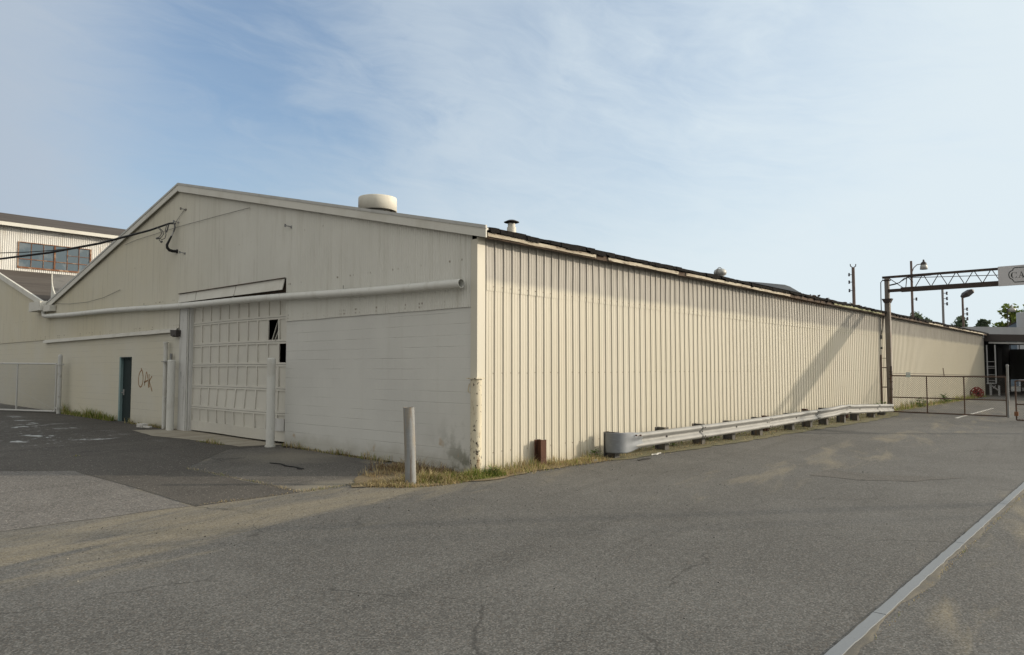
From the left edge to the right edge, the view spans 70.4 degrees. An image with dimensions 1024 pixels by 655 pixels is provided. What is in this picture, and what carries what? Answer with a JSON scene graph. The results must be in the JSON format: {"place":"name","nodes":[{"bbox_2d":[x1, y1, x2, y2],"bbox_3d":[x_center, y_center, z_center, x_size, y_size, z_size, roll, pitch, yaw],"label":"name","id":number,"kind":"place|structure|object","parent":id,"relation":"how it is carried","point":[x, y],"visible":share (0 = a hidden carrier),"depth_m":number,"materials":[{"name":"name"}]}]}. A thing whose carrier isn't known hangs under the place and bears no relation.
{"place":"outdoors","nodes":[
{"label":"outdoors","id":0,"kind":"place"},
{"bbox_2d":[136,423,151,427],"bbox_3d":[-10.453,2.799,20.657,0.761,0.110,0.204,-3,-4,41],"label":"broken block","id":1,"kind":"object","parent":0,"point":[142,425],"depth_m":20.66,"materials":[{"name":"grey concrete"}]},
{"bbox_2d":[0,405,296,505],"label":"parking lot","id":2,"kind":"structure","parent":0,"point":[124,453],"depth_m":14.70,"materials":[{"name":"grey asphalt"}]},
{"bbox_2d":[0,363,57,411],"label":"chain link gate","id":3,"kind":"structure","parent":2,"relation":"on","point":[17,390],"depth_m":26.83,"materials":[{"name":"silver metal"}]},
{"bbox_2d":[193,446,369,491],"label":"pavement","id":4,"kind":"structure","parent":0,"point":[255,464],"depth_m":13.22,"materials":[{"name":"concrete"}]},
{"bbox_2d":[265,358,275,446],"bbox_3d":[-5.441,1.744,16.385,0.236,2.125,0.236,-3,-4,41],"label":"bollard","id":5,"kind":"object","parent":4,"relation":"on","point":[270,405],"visible":0.89,"depth_m":16.32,"materials":[{"name":"white metal"}]},
{"bbox_2d":[272,463,303,468],"bbox_3d":[-4.137,2.535,13.328,0.124,0.026,1.142,3,-4,-44],"label":"rubber strip","id":6,"kind":"object","parent":4,"relation":"on","point":[289,466],"visible":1,"depth_m":13.23,"materials":[{"name":"black rubber"}]},
{"bbox_2d":[23,455,938,618],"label":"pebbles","id":7,"kind":"object","parent":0,"point":[355,525],"visible":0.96,"depth_m":8.71,"materials":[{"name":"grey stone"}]},
{"bbox_2d":[351,450,611,487],"bbox_3d":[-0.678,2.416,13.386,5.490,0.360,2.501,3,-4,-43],"label":"dry grass","id":8,"kind":"structure","parent":0,"point":[451,476],"depth_m":12.43,"materials":[{"name":"brown plant"}]},
{"bbox_2d":[403,407,415,483],"bbox_3d":[-1.619,1.909,11.501,0.218,1.291,0.176,1,-3,-12],"label":"bollard","id":9,"kind":"object","parent":8,"relation":"on","point":[409,443],"visible":0.94,"depth_m":11.43,"materials":[{"name":"grey metal"}]},
{"bbox_2d":[485,464,499,474],"bbox_3d":[-0.334,2.439,12.379,0.283,0.236,0.315,-1,-3,18],"label":"weed plant","id":10,"kind":"object","parent":8,"relation":"on","point":[492,470],"visible":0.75,"depth_m":12.36,"materials":[{"name":"green plant"}]},
{"bbox_2d":[589,446,601,457],"bbox_3d":[1.705,2.543,14.702,0.286,0.290,0.298,-3,-4,41],"label":"weed plant","id":11,"kind":"object","parent":8,"relation":"on","point":[595,450],"visible":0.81,"depth_m":14.66,"materials":[{"name":"green plant"}]},
{"bbox_2d":[0,386,1023,654],"bbox_3d":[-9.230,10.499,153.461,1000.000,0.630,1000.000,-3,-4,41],"label":"ground","id":12,"kind":"structure","parent":0,"point":[376,574],"depth_m":7.06,"materials":[{"name":"grey asphalt"}]},
{"bbox_2d":[55,354,63,413],"bbox_3d":[-16.230,2.152,26.043,0.230,2.400,0.180,-3,-4,41],"label":"gate post","id":13,"kind":"object","parent":12,"relation":"on","point":[59,383],"visible":0.81,"depth_m":25.98,"materials":[{"name":"grey metal"}]},
{"bbox_2d":[0,471,187,530],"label":"gravel patch","id":14,"kind":"object","parent":12,"relation":"on","point":[28,499],"visible":1,"depth_m":9.98,"materials":[{"name":"stone"}]},
{"bbox_2d":[0,212,277,409],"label":"mill building","id":15,"kind":"structure","parent":12,"relation":"on","point":[25,281],"depth_m":32.96,"materials":[{"name":"paint"}]},
{"bbox_2d":[17,241,91,272],"bbox_3d":[-22.182,-3.361,35.279,0.085,1.250,3.160,-3,-4,41],"label":"window","id":16,"kind":"structure","parent":15,"relation":"in","point":[72,261],"depth_m":35.20,"materials":[{"name":"blue glass"}]},
{"bbox_2d":[133,429,284,445],"bbox_3d":[-7.838,2.762,18.339,6.052,0.064,1.522,-3,-4,41],"label":"pavement apron","id":17,"kind":"object","parent":12,"relation":"on","point":[225,439],"visible":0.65,"depth_m":18.34,"materials":[{"name":"concrete"}]},
{"bbox_2d":[161,342,174,430],"bbox_3d":[-9.641,1.711,20.363,0.219,2.640,0.866,3,-4,-38],"label":"door guard","id":18,"kind":"object","parent":17,"relation":"on","point":[168,393],"visible":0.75,"depth_m":20.06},
{"bbox_2d":[60,403,389,462],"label":"wall weeds","id":19,"kind":"object","parent":12,"relation":"on","point":[99,416],"depth_m":21.90,"materials":[{"name":"green plant"}]},
{"bbox_2d":[282,446,400,462],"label":"dirt","id":20,"kind":"structure","parent":12,"relation":"on","point":[341,454],"depth_m":14.93,"materials":[{"name":"brown soil"}]},
{"bbox_2d":[466,378,484,470],"bbox_3d":[-0.628,1.753,12.485,0.250,1.768,0.218,-3,-4,41],"label":"corner guard post","id":21,"kind":"object","parent":12,"relation":"on","point":[475,386],"visible":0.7,"depth_m":12.43,"materials":[{"name":"beige metal"}]},
{"bbox_2d":[29,183,988,471],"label":"warehouse","id":22,"kind":"structure","parent":12,"relation":"on","point":[367,319],"depth_m":17.02,"materials":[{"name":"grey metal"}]},
{"bbox_2d":[0,222,175,259],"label":"service cable","id":23,"kind":"object","parent":22,"relation":"attached to","point":[87,245],"visible":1,"depth_m":19.88,"materials":[{"name":"black plastic"}]},
{"bbox_2d":[118,357,131,421],"bbox_3d":[-12.112,1.990,22.861,0.950,2.125,0.174,-3,-4,41],"label":"side door","id":24,"kind":"structure","parent":22,"relation":"in","point":[125,363],"depth_m":22.99,"materials":[{"name":"teal paint"}]},
{"bbox_2d":[191,293,286,441],"bbox_3d":[-6.902,0.999,18.484,4.895,3.494,0.390,-3,-4,41],"label":"overhead door","id":25,"kind":"structure","parent":22,"relation":"in","point":[218,369],"depth_m":18.37,"materials":[{"name":"paint"}]},
{"bbox_2d":[534,439,545,464],"bbox_3d":[0.530,2.424,13.569,0.160,0.650,0.160,-3,-4,41],"label":"rusty post","id":26,"kind":"object","parent":12,"relation":"on","point":[539,449],"visible":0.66,"depth_m":13.56,"materials":[{"name":"metal"}]},
{"bbox_2d":[74,455,1023,639],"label":"crack weeds","id":27,"kind":"object","parent":12,"relation":"on","point":[318,488],"visible":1,"depth_m":10.80,"materials":[{"name":"green plant"}]},
{"bbox_2d":[603,404,893,457],"bbox_3d":[8.569,2.868,21.739,0.736,0.884,19.158,-3,-4,42],"label":"guardrail","id":28,"kind":"object","parent":12,"relation":"on","point":[616,444],"visible":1,"depth_m":18.08,"materials":[{"name":"metal"}]},
{"bbox_2d":[593,392,987,459],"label":"verge grass","id":29,"kind":"structure","parent":12,"relation":"on","point":[925,404],"depth_m":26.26,"materials":[{"name":"green plant"}]},
{"bbox_2d":[848,264,855,304],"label":"utility pole","id":30,"kind":"object","parent":12,"relation":"on","point":[853,287],"visible":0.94,"depth_m":68.25,"materials":[{"name":"brown wood"}]},
{"bbox_2d":[880,355,886,403],"bbox_3d":[15.877,2.395,30.975,0.334,2.471,0.086,1,-3,-13],"label":"gate side frame","id":31,"kind":"object","parent":12,"relation":"on","point":[881,367],"visible":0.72,"depth_m":30.94,"materials":[{"name":"metal"}]},
{"bbox_2d":[888,366,893,408],"bbox_3d":[16.070,2.680,30.779,0.131,2.082,0.468,-1,-3,21],"label":"gate post","id":32,"kind":"object","parent":12,"relation":"on","point":[890,371],"visible":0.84,"depth_m":30.62,"materials":[{"name":"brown metal"}]},
{"bbox_2d":[890,368,1006,416],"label":"chain link gate","id":33,"kind":"structure","parent":32,"relation":"attached to","point":[908,375],"depth_m":29.13,"materials":[{"name":"grey metal"}]},
{"bbox_2d":[910,259,927,316],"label":"street lamp","id":34,"kind":"object","parent":12,"relation":"on","point":[923,265],"visible":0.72,"depth_m":68.25,"materials":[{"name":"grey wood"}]},
{"bbox_2d":[910,311,931,320],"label":"tree","id":35,"kind":"object","parent":12,"relation":"on","point":[917,315],"visible":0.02,"depth_m":159.21,"materials":[{"name":"green plant"}]},
{"bbox_2d":[824,482,1023,654],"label":"kerb","id":36,"kind":"structure","parent":12,"relation":"on","point":[844,645],"depth_m":6.27,"materials":[{"name":"white paint"}]},
{"bbox_2d":[844,488,1023,654],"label":"sand","id":37,"kind":"structure","parent":12,"relation":"on","point":[923,586],"depth_m":6.42,"materials":[{"name":"beige sand"}]},
{"bbox_2d":[898,395,986,410],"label":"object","id":38,"kind":"structure","parent":12,"relation":"on","point":[938,404],"depth_m":36.83,"materials":[{"name":"brown soil"}]},
{"bbox_2d":[913,398,925,406],"bbox_3d":[19.535,3.561,34.728,0.683,0.518,0.718,-3,-4,41],"label":"weed plant","id":39,"kind":"object","parent":38,"relation":"on","point":[919,401],"visible":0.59,"depth_m":34.67,"materials":[{"name":"green plant"}]},
{"bbox_2d":[939,393,950,401],"bbox_3d":[22.915,3.742,38.451,0.698,0.577,0.652,-1,-3,10],"label":"weed plant","id":40,"kind":"object","parent":38,"relation":"on","point":[944,399],"visible":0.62,"depth_m":38.39,"materials":[{"name":"green plant"}]},
{"bbox_2d":[970,387,983,397],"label":"cable reel","id":41,"kind":"object","parent":38,"relation":"on","point":[977,389],"visible":0.78,"depth_m":45.52,"materials":[{"name":"red paint"}]},
{"bbox_2d":[941,290,947,323],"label":"utility pole","id":42,"kind":"object","parent":12,"relation":"on","point":[943,298],"visible":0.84,"depth_m":68.18,"materials":[{"name":"grey metal"}]},
{"bbox_2d":[880,265,1023,407],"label":"sign gantry","id":43,"kind":"object","parent":12,"relation":"on","point":[1010,275],"visible":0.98,"depth_m":30.14,"materials":[{"name":"metal"}]},
{"bbox_2d":[951,315,968,326],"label":"tree","id":44,"kind":"object","parent":12,"relation":"on","point":[958,322],"visible":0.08,"depth_m":160.53,"materials":[{"name":"green plant"}]},
{"bbox_2d":[960,289,973,326],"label":"floodlight pole","id":45,"kind":"object","parent":12,"relation":"on","point":[967,293],"visible":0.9,"depth_m":68.09,"materials":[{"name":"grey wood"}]},
{"bbox_2d":[973,318,990,326],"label":"tree","id":46,"kind":"object","parent":12,"relation":"on","point":[982,323],"visible":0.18,"depth_m":159.27,"materials":[{"name":"green plant"}]},
{"bbox_2d":[963,327,1023,395],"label":"loading dock","id":47,"kind":"object","parent":12,"relation":"on","point":[999,354],"visible":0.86,"depth_m":54.13,"materials":[{"name":"grey"}]},
{"bbox_2d":[991,303,1023,326],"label":"tree","id":48,"kind":"object","parent":12,"relation":"on","point":[1012,315],"visible":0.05,"depth_m":104.84,"materials":[{"name":"green plant"}]},
{"bbox_2d":[1006,364,1009,417],"bbox_3d":[18.939,2.474,27.718,0.110,2.145,0.100,-3,-4,41],"label":"gate post","id":49,"kind":"object","parent":12,"relation":"on","point":[1007,385],"visible":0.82,"depth_m":27.70,"materials":[{"name":"grey metal"}]},
{"bbox_2d":[1007,305,1015,348],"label":"lamp pole","id":50,"kind":"object","parent":12,"relation":"on","point":[1011,309],"visible":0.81,"depth_m":62.11,"materials":[{"name":"grey metal"}]},
{"bbox_2d":[1005,322,1018,385],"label":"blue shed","id":51,"kind":"structure","parent":12,"relation":"on","point":[1013,346],"depth_m":76.28,"materials":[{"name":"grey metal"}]},
{"bbox_2d":[1014,380,1023,420],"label":"chain link gate","id":52,"kind":"structure","parent":12,"relation":"on","point":[1016,413],"depth_m":26.00,"materials":[{"name":"grey metal"}]},
{"bbox_2d":[1016,312,1023,385],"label":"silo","id":53,"kind":"object","parent":12,"relation":"on","point":[1019,319],"visible":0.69,"depth_m":74.47,"materials":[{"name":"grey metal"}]},
{"bbox_2d":[0,0,1023,326],"label":"sky","id":54,"kind":"structure","parent":0,"point":[794,144],"materials":[{"name":"blue"}]}
]}

